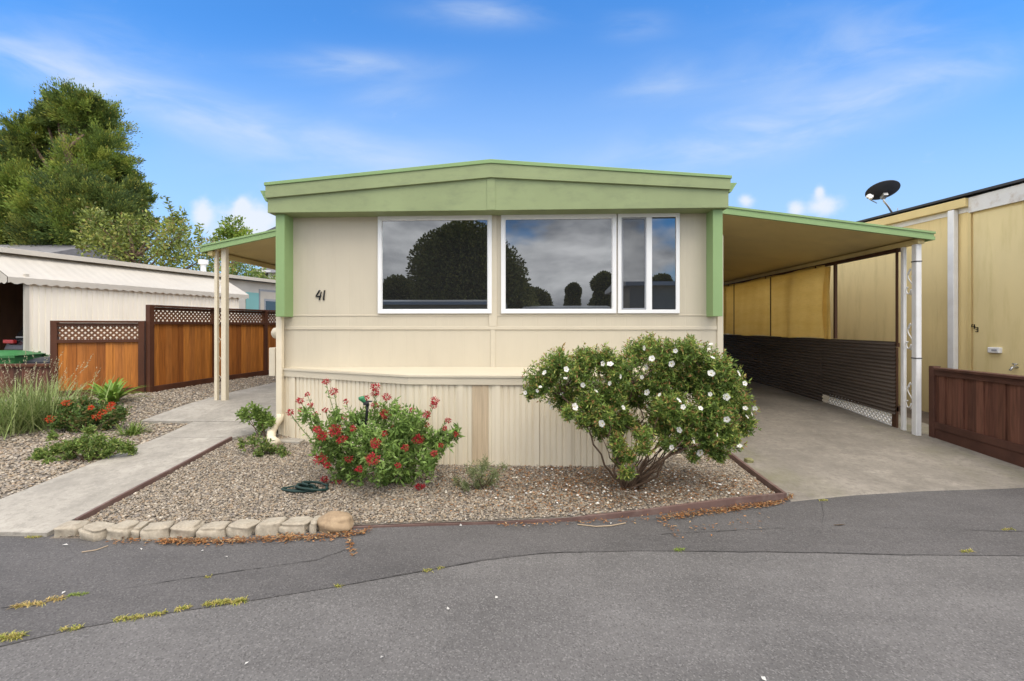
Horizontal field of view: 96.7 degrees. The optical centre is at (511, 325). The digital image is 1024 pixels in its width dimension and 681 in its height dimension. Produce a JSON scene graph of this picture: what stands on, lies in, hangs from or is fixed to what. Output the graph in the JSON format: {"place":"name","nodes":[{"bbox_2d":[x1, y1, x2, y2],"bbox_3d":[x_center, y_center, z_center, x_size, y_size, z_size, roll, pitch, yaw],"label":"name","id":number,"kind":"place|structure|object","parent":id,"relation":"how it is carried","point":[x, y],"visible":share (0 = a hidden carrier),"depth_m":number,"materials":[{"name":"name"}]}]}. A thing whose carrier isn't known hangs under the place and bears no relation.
{"place":"outdoors","nodes":[
{"label":"outdoors","id":0,"kind":"place"},
{"bbox_2d":[0,437,226,536],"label":"path","id":1,"kind":"structure","parent":0,"point":[44,509],"depth_m":4.77,"materials":[{"name":"concrete"}]},
{"bbox_2d":[0,375,275,498],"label":"gravel yard","id":2,"kind":"structure","parent":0,"point":[25,471],"depth_m":6.58,"materials":[{"name":"grey gravel"}]},
{"bbox_2d":[3,327,22,349],"bbox_3d":[-11.005,0.556,12.743,1.690,1.497,4.148,0,0,18],"label":"parked car","id":3,"kind":"object","parent":2,"relation":"on","point":[16,343],"visible":0.12,"depth_m":11.01,"materials":[{"name":"paint"}]},
{"bbox_2d":[0,350,45,363],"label":"wheeled bin","id":4,"kind":"object","parent":2,"relation":"on","point":[13,356],"visible":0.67,"depth_m":9.76,"materials":[{"name":"green plastic"}]},
{"bbox_2d":[22,357,49,363],"bbox_3d":[-10.394,1.010,10.219,0.570,0.644,0.668,0,0,-9],"label":"wheeled bin","id":5,"kind":"object","parent":2,"relation":"on","point":[38,360],"visible":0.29,"depth_m":9.93,"materials":[{"name":"grey plastic"}]},
{"bbox_2d":[0,348,117,439],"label":"tall grass","id":6,"kind":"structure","parent":2,"relation":"on","point":[31,411],"depth_m":6.62,"materials":[{"name":"green plant"}]},
{"bbox_2d":[24,423,137,463],"bbox_3d":[-5.282,1.442,5.614,1.338,0.496,0.461,0,0,3],"label":"ground cover","id":7,"kind":"object","parent":2,"relation":"on","point":[95,445],"visible":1,"depth_m":5.53,"materials":[{"name":"green plant"}]},
{"bbox_2d":[45,394,132,433],"bbox_3d":[-6.080,1.283,6.580,1.183,0.584,0.651,0,0,3],"label":"rose bush","id":8,"kind":"object","parent":2,"relation":"on","point":[106,416],"visible":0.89,"depth_m":6.56,"materials":[{"name":"green plant"}]},
{"bbox_2d":[50,321,145,396],"bbox_3d":[-7.977,0.674,8.798,1.415,1.548,0.135,0,0,-24],"label":"fence","id":9,"kind":"object","parent":2,"relation":"on","point":[118,357],"visible":0.83,"depth_m":8.79,"materials":[{"name":"brown wood"}]},
{"bbox_2d":[74,377,155,403],"bbox_3d":[-7.112,1.131,8.082,1.342,0.492,1.327,0,0,-6],"label":"strap leaf plant","id":10,"kind":"object","parent":2,"relation":"on","point":[115,394],"visible":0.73,"depth_m":8.04,"materials":[{"name":"green plant"}]},
{"bbox_2d":[109,419,155,435],"bbox_3d":[-5.385,1.436,6.478,0.617,0.222,0.589,0,0,3],"label":"lily tuft","id":11,"kind":"object","parent":2,"relation":"on","point":[133,429],"visible":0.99,"depth_m":6.46,"materials":[{"name":"green plant"}]},
{"bbox_2d":[141,382,275,423],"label":"path","id":12,"kind":"structure","parent":0,"point":[210,409],"depth_m":7.62,"materials":[{"name":"concrete"}]},
{"bbox_2d":[200,229,275,400],"bbox_3d":[-4.272,-0.268,11.022,2.237,3.216,6.050,0,0,3],"label":"porch awning","id":13,"kind":"object","parent":12,"relation":"on","point":[257,249],"visible":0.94,"depth_m":8.18,"materials":[{"name":"green paint"}]},
{"bbox_2d":[161,422,277,439],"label":"path","id":14,"kind":"structure","parent":0,"point":[234,430],"depth_m":6.54,"materials":[{"name":"concrete"}]},
{"bbox_2d":[0,551,1023,680],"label":"road","id":15,"kind":"structure","parent":0,"point":[673,616],"depth_m":2.73,"materials":[{"name":"grey asphalt"}]},
{"bbox_2d":[144,609,167,616],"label":"weed tuft","id":16,"kind":"object","parent":15,"relation":"on","point":[158,613],"visible":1,"depth_m":2.85,"materials":[{"name":"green plant"}]},
{"bbox_2d":[51,433,774,537],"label":"bed gravel","id":17,"kind":"structure","parent":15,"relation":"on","point":[225,493],"depth_m":4.70,"materials":[{"name":"grey gravel"}]},
{"bbox_2d":[53,520,89,537],"bbox_3d":[-3.833,1.778,3.962,0.214,0.122,0.179,0,0,-7],"label":"edging stone","id":18,"kind":"object","parent":17,"relation":"on","point":[66,529],"visible":0.81,"depth_m":3.89,"materials":[{"name":"concrete"}]},
{"bbox_2d":[78,521,114,541],"bbox_3d":[-3.561,1.772,3.909,0.232,0.137,0.186,0,0,16],"label":"edging stone","id":19,"kind":"object","parent":17,"relation":"on","point":[95,531],"visible":0.74,"depth_m":3.85,"materials":[{"name":"concrete"}]},
{"bbox_2d":[131,521,148,538],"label":"edging stone","id":20,"kind":"object","parent":17,"relation":"on","point":[136,530],"visible":0.59,"depth_m":3.87,"materials":[{"name":"concrete"}]},
{"bbox_2d":[140,520,174,540],"bbox_3d":[-3.054,1.774,3.924,0.237,0.139,0.190,0,0,-16],"label":"edging stone","id":21,"kind":"object","parent":17,"relation":"on","point":[155,530],"visible":0.81,"depth_m":3.86,"materials":[{"name":"concrete"}]},
{"bbox_2d":[196,521,230,538],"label":"edging stone","id":22,"kind":"object","parent":17,"relation":"on","point":[214,530],"visible":0.74,"depth_m":3.87,"materials":[{"name":"concrete"}]},
{"bbox_2d":[235,401,275,437],"bbox_3d":[-3.530,1.299,6.328,0.699,0.536,0.417,0,0,3],"label":"shrub","id":23,"kind":"object","parent":17,"relation":"on","point":[264,422],"visible":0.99,"depth_m":6.29,"materials":[{"name":"green plant"}]},
{"bbox_2d":[235,432,290,458],"bbox_3d":[-3.102,1.510,5.711,0.656,0.299,0.328,0,0,12],"label":"shrub","id":24,"kind":"object","parent":17,"relation":"on","point":[266,448],"visible":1,"depth_m":5.69,"materials":[{"name":"green plant"}]},
{"bbox_2d":[278,436,304,444],"bbox_3d":[-3.065,1.577,6.269,0.462,0.050,0.280,0,0,7],"label":"splash block","id":25,"kind":"object","parent":17,"relation":"on","point":[284,440],"depth_m":6.17,"materials":[{"name":"concrete"}]},
{"bbox_2d":[281,481,328,492],"bbox_3d":[-2.168,1.678,4.763,0.490,0.097,0.202,0,0,3],"label":"garden hose","id":26,"kind":"object","parent":17,"relation":"on","point":[308,486],"visible":1,"depth_m":4.74,"materials":[{"name":"green rubber"}]},
{"bbox_2d":[317,510,353,532],"bbox_3d":[-1.579,1.759,4.056,0.324,0.191,0.236,0,0,-3],"label":"boulder","id":27,"kind":"object","parent":17,"relation":"on","point":[334,521],"visible":0.84,"depth_m":3.98,"materials":[{"name":"beige stone"}]},
{"bbox_2d":[358,396,371,472],"bbox_3d":[-1.594,1.229,4.998,0.140,0.978,0.511,0,0,-12],"label":"garden tap","id":28,"kind":"object","parent":17,"relation":"on","point":[363,400],"visible":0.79,"depth_m":4.86,"materials":[{"name":"black metal"}]},
{"bbox_2d":[286,379,464,488],"bbox_3d":[-1.459,1.203,4.812,1.931,1.277,1.019,0,0,-11],"label":"red valerian","id":29,"kind":"object","parent":17,"relation":"on","point":[402,431],"visible":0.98,"depth_m":4.82,"materials":[{"name":"green plant"}]},
{"bbox_2d":[414,483,425,489],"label":"fallen flower","id":30,"kind":"object","parent":17,"relation":"on","point":[421,486],"visible":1,"depth_m":4.81,"materials":[{"name":"red plant"}]},
{"bbox_2d":[452,454,510,492],"bbox_3d":[-0.306,1.548,4.819,0.653,0.439,0.384,0,0,-13],"label":"feathery plant","id":31,"kind":"object","parent":17,"relation":"on","point":[473,472],"visible":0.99,"depth_m":4.77,"materials":[{"name":"green plant"}]},
{"bbox_2d":[301,464,773,515],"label":"bed leaf litter","id":32,"kind":"object","parent":17,"relation":"on","point":[601,479],"visible":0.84,"depth_m":4.81,"materials":[{"name":"brown plant"}]},
{"bbox_2d":[445,463,770,509],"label":"fallen petals","id":33,"kind":"object","parent":17,"relation":"on","point":[617,485],"visible":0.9,"depth_m":4.75,"materials":[{"name":"white plant"}]},
{"bbox_2d":[519,331,760,489],"bbox_3d":[1.357,0.909,4.796,2.522,1.722,1.253,0,0,-16],"label":"flowering shrub","id":34,"kind":"object","parent":17,"relation":"on","point":[712,383],"visible":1,"depth_m":4.63,"materials":[{"name":"green plant"}]},
{"bbox_2d":[62,522,766,680],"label":"road petals","id":35,"kind":"object","parent":15,"relation":"on","point":[763,677],"visible":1,"depth_m":3.02,"materials":[{"name":"white plant"}]},
{"bbox_2d":[0,500,1021,644],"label":"road crack","id":36,"kind":"object","parent":15,"relation":"on","point":[535,553],"visible":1,"depth_m":3.59,"materials":[{"name":"black asphalt"}]},
{"bbox_2d":[0,488,1023,645],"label":"road patch","id":37,"kind":"object","parent":15,"relation":"on","point":[45,568],"visible":0.71,"depth_m":3.71,"materials":[{"name":"grey asphalt"}]},
{"bbox_2d":[0,630,30,641],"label":"weed tuft","id":38,"kind":"object","parent":37,"relation":"on","point":[14,635],"visible":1,"depth_m":2.63,"materials":[{"name":"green plant"}]},
{"bbox_2d":[8,599,51,608],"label":"weed tuft","id":39,"kind":"object","parent":37,"relation":"on","point":[29,604],"visible":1,"depth_m":2.94,"materials":[{"name":"yellow plant"}]},
{"bbox_2d":[41,594,66,601],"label":"weed tuft","id":40,"kind":"object","parent":37,"relation":"on","point":[55,598],"visible":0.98,"depth_m":3.00,"materials":[{"name":"yellow plant"}]},
{"bbox_2d":[60,623,84,631],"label":"weed tuft","id":41,"kind":"object","parent":37,"relation":"on","point":[72,628],"visible":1,"depth_m":2.71,"materials":[{"name":"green plant"}]},
{"bbox_2d":[65,591,88,596],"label":"weed tuft","id":42,"kind":"object","parent":37,"relation":"on","point":[77,593],"visible":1,"depth_m":3.06,"materials":[{"name":"green plant"}]},
{"bbox_2d":[106,520,138,539],"bbox_3d":[-3.341,1.774,3.921,0.207,0.153,0.182,0,0,3],"label":"edging stone","id":43,"kind":"object","parent":37,"relation":"on","point":[122,529],"visible":0.67,"depth_m":3.85,"materials":[{"name":"concrete"}]},
{"bbox_2d":[113,613,144,622],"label":"weed tuft","id":44,"kind":"object","parent":37,"relation":"on","point":[117,618],"visible":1,"depth_m":2.81,"materials":[{"name":"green plant"}]},
{"bbox_2d":[174,604,190,611],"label":"weed tuft","id":45,"kind":"object","parent":37,"relation":"on","point":[179,608],"visible":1,"depth_m":2.90,"materials":[{"name":"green plant"}]},
{"bbox_2d":[169,520,204,538],"bbox_3d":[-2.808,1.774,3.935,0.225,0.151,0.184,0,0,3],"label":"edging stone","id":46,"kind":"object","parent":37,"relation":"on","point":[187,528],"visible":0.62,"depth_m":3.87,"materials":[{"name":"concrete"}]},
{"bbox_2d":[201,595,247,607],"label":"weed tuft","id":47,"kind":"object","parent":37,"relation":"on","point":[229,600],"visible":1,"depth_m":2.97,"materials":[{"name":"yellow plant"}]},
{"bbox_2d":[225,519,260,537],"bbox_3d":[-2.343,1.778,3.976,0.235,0.135,0.188,0,0,10],"label":"edging stone","id":48,"kind":"object","parent":37,"relation":"on","point":[243,527],"visible":0.77,"depth_m":3.91,"materials":[{"name":"concrete"}]},
{"bbox_2d":[255,516,286,535],"bbox_3d":[-2.117,1.771,4.000,0.222,0.147,0.185,0,0,1],"label":"edging stone","id":49,"kind":"object","parent":37,"relation":"on","point":[267,526],"visible":0.69,"depth_m":3.93,"materials":[{"name":"concrete"}]},
{"bbox_2d":[279,516,312,533],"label":"edging stone","id":50,"kind":"object","parent":37,"relation":"on","point":[297,524],"visible":0.77,"depth_m":3.96,"materials":[{"name":"concrete"}]},
{"bbox_2d":[309,515,319,533],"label":"edging stone","id":51,"kind":"object","parent":37,"relation":"on","point":[313,526],"visible":0.73,"depth_m":3.97,"materials":[{"name":"concrete"}]},
{"bbox_2d":[106,493,793,555],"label":"leaf litter","id":52,"kind":"object","parent":37,"relation":"on","point":[289,535],"visible":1,"depth_m":3.88,"materials":[{"name":"brown plant"}]},
{"bbox_2d":[577,522,625,526],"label":"twig","id":53,"kind":"object","parent":37,"relation":"on","point":[601,526],"visible":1,"depth_m":4.09,"materials":[{"name":"beige wood"}]},
{"bbox_2d":[352,493,783,528],"bbox_3d":[0.685,1.792,4.311,4.294,0.135,0.172,0,0,-9],"label":"edging board","id":54,"kind":"object","parent":15,"relation":"on","point":[742,500],"visible":0.53,"depth_m":4.32,"materials":[{"name":"brown wood"}]},
{"bbox_2d":[0,0,1023,276],"label":"sky","id":55,"kind":"structure","parent":0,"point":[808,106],"materials":[{"name":"blue"}]},
{"bbox_2d":[744,458,753,462],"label":"rock","id":56,"kind":"object","parent":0,"point":[748,460],"visible":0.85,"depth_m":5.83,"materials":[{"name":"beige stone"}]},
{"bbox_2d":[724,379,1023,501],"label":"driveway","id":57,"kind":"structure","parent":0,"point":[800,447],"depth_m":6.09,"materials":[{"name":"concrete"}]},
{"bbox_2d":[723,206,935,435],"bbox_3d":[4.909,-0.099,12.723,3.498,3.618,11.550,0,0,3],"label":"carport","id":58,"kind":"object","parent":57,"relation":"on","point":[757,243],"visible":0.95,"depth_m":7.46,"materials":[{"name":"green paint"}]},
{"bbox_2d":[723,284,734,333],"bbox_3d":[6.535,-0.488,14.674,0.062,1.516,2.910,0,0,2],"label":"shade cloth","id":59,"kind":"object","parent":58,"relation":"hanging from","point":[729,309],"visible":0.34,"depth_m":13.65,"materials":[{"name":"yellow fabric"}]},
{"bbox_2d":[735,276,771,335],"bbox_3d":[6.428,-0.488,12.206,0.062,1.516,2.050,0,0,2],"label":"shade cloth","id":60,"kind":"object","parent":58,"relation":"hanging from","point":[752,307],"visible":1,"depth_m":12.08,"materials":[{"name":"yellow fabric"}]},
{"bbox_2d":[772,265,824,337],"bbox_3d":[6.339,-0.488,10.173,0.062,1.516,2.040,0,0,2],"label":"shade cloth","id":61,"kind":"object","parent":58,"relation":"hanging from","point":[797,303],"visible":0.99,"depth_m":10.04,"materials":[{"name":"yellow fabric"}]},
{"bbox_2d":[723,334,899,427],"bbox_3d":[6.413,0.963,11.061,0.091,1.415,7.340,0,0,3],"label":"corrugated screen","id":62,"kind":"object","parent":58,"relation":"attached to","point":[863,372],"visible":0.84,"depth_m":9.19,"materials":[{"name":"brown metal"}]},
{"bbox_2d":[828,394,891,425],"bbox_3d":[6.287,1.492,8.289,0.030,0.305,1.596,0,0,3],"label":"lattice strip","id":63,"kind":"object","parent":62,"relation":"attached to","point":[859,410],"visible":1,"depth_m":8.13,"materials":[{"name":"white paint"}]},
{"bbox_2d":[822,266,830,338],"bbox_3d":[6.293,-0.460,9.100,0.080,1.441,0.252,0,0,3],"label":"gathered cloth","id":64,"kind":"object","parent":58,"relation":"hanging from","point":[826,307],"visible":1,"depth_m":9.11,"materials":[{"name":"yellow fabric"}]},
{"bbox_2d":[833,265,837,338],"bbox_3d":[6.356,-0.475,8.944,0.050,1.450,0.045,0,0,3],"label":"wood upright","id":65,"kind":"object","parent":58,"relation":"attached to","point":[835,301],"visible":1,"depth_m":8.92,"materials":[{"name":"brown wood"}]},
{"bbox_2d":[898,406,928,423],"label":"ground","id":66,"kind":"structure","parent":0,"point":[924,417],"depth_m":8.47,"materials":[{"name":"grey concrete"}]},
{"bbox_2d":[0,363,49,398],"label":"plank fence","id":67,"kind":"object","parent":66,"relation":"on","point":[13,371],"visible":0.46,"depth_m":8.50,"materials":[{"name":"brown wood"}]},
{"bbox_2d":[0,245,125,261],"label":"distant house","id":68,"kind":"structure","parent":66,"relation":"on","point":[66,249],"depth_m":26.03,"materials":[{"name":"grey"}]},
{"bbox_2d":[0,76,161,261],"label":"evergreen tree","id":69,"kind":"object","parent":66,"relation":"on","point":[44,172],"visible":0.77,"depth_m":28.27,"materials":[{"name":"green plant"}]},
{"bbox_2d":[0,247,275,356],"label":"white house","id":70,"kind":"structure","parent":66,"relation":"on","point":[39,291],"depth_m":11.97,"materials":[{"name":"metal"}]},
{"bbox_2d":[259,289,275,314],"bbox_3d":[-9.616,-0.909,18.017,0.025,1.035,0.953,0,0,18],"label":"window","id":71,"kind":"structure","parent":70,"relation":"in","point":[264,290],"depth_m":17.72,"materials":[{"name":"grey paint"}]},
{"bbox_2d":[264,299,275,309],"bbox_3d":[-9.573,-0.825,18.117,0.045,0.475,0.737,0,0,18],"label":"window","id":72,"kind":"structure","parent":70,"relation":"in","point":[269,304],"depth_m":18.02,"materials":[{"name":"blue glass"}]},
{"bbox_2d":[66,196,236,271],"bbox_3d":[-14.981,-2.124,19.032,6.787,6.645,3.848,0,0,3],"label":"leafy tree","id":73,"kind":"object","parent":66,"relation":"on","point":[129,249],"visible":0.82,"depth_m":18.59,"materials":[{"name":"green plant"}]},
{"bbox_2d":[74,437,231,520],"bbox_3d":[-3.879,1.689,5.159,0.040,0.356,2.130,0,0,3],"label":"edging board","id":74,"kind":"object","parent":66,"relation":"on","point":[104,505],"visible":0.49,"depth_m":4.83,"materials":[{"name":"brown wood"}]},
{"bbox_2d":[146,305,275,392],"bbox_3d":[-6.458,0.509,12.667,0.208,1.866,7.348,0,0,13],"label":"tall fence","id":75,"kind":"object","parent":66,"relation":"on","point":[179,354],"visible":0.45,"depth_m":10.22,"materials":[{"name":"brown wood"}]},
{"bbox_2d":[208,214,257,273],"bbox_3d":[-16.213,-2.626,26.672,3.476,7.699,2.282,0,0,3],"label":"round tree","id":76,"kind":"object","parent":66,"relation":"on","point":[230,231],"visible":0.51,"depth_m":26.23,"materials":[{"name":"green plant"}]},
{"bbox_2d":[206,261,275,279],"bbox_3d":[-13.097,-1.236,22.016,2.262,4.936,2.856,0,0,39],"label":"garden tree","id":77,"kind":"object","parent":66,"relation":"on","point":[255,273],"visible":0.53,"depth_m":21.94,"materials":[{"name":"green plant"}]},
{"bbox_2d":[252,268,275,278],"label":"distant house","id":78,"kind":"structure","parent":66,"relation":"on","point":[269,271],"depth_m":25.98,"materials":[{"name":"grey"}]},
{"bbox_2d":[256,271,270,278],"bbox_3d":[-14.284,-2.759,25.955,1.000,0.800,0.080,0,0,0],"label":"window","id":79,"kind":"structure","parent":78,"relation":"in","point":[266,274],"depth_m":25.95,"materials":[{"name":"white paint"}]},
{"bbox_2d":[260,159,736,467],"bbox_3d":[0.030,-0.175,12.799,6.374,4.030,14.744,0,0,3],"label":"mobile home","id":80,"kind":"object","parent":66,"relation":"on","point":[466,293],"visible":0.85,"depth_m":6.23,"materials":[{"name":"beige metal"}]},
{"bbox_2d":[378,215,491,313],"bbox_3d":[-1.077,-0.852,6.335,1.598,1.360,0.034,0,0,2],"label":"window","id":81,"kind":"structure","parent":80,"relation":"in","point":[427,264],"depth_m":6.34,"materials":[{"name":"white glass"}]},
{"bbox_2d":[501,214,615,313],"bbox_3d":[0.638,-0.852,6.260,1.580,1.360,0.034,0,0,2],"label":"window","id":82,"kind":"structure","parent":80,"relation":"in","point":[551,263],"depth_m":6.26,"materials":[{"name":"white glass"}]},
{"bbox_2d":[618,213,679,312],"bbox_3d":[1.861,-0.852,6.207,0.831,1.360,0.034,0,0,2],"label":"window","id":83,"kind":"structure","parent":80,"relation":"in","point":[648,243],"depth_m":6.21,"materials":[{"name":"grey glass"}]},
{"bbox_2d":[728,453,786,497],"bbox_3d":[2.869,1.787,5.429,0.035,0.226,1.402,0,0,3],"label":"edging board","id":84,"kind":"object","parent":66,"relation":"on","point":[757,475],"visible":0.43,"depth_m":5.28,"materials":[{"name":"brown wood"}]},
{"bbox_2d":[723,178,1023,411],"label":"yellow house","id":85,"kind":"structure","parent":66,"relation":"on","point":[972,286],"depth_m":8.07,"materials":[{"name":"yellow metal"}]},
{"bbox_2d":[865,180,900,211],"bbox_3d":[7.803,-2.699,9.715,1.082,0.700,0.523,0,0,-14],"label":"satellite dish","id":86,"kind":"object","parent":85,"relation":"on","point":[883,190],"visible":0.97,"depth_m":9.64,"materials":[{"name":"grey paint"}]},
{"bbox_2d":[929,366,1023,467],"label":"dark fence","id":87,"kind":"object","parent":66,"relation":"on","point":[980,412],"visible":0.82,"depth_m":6.19,"materials":[{"name":"brown wood"}]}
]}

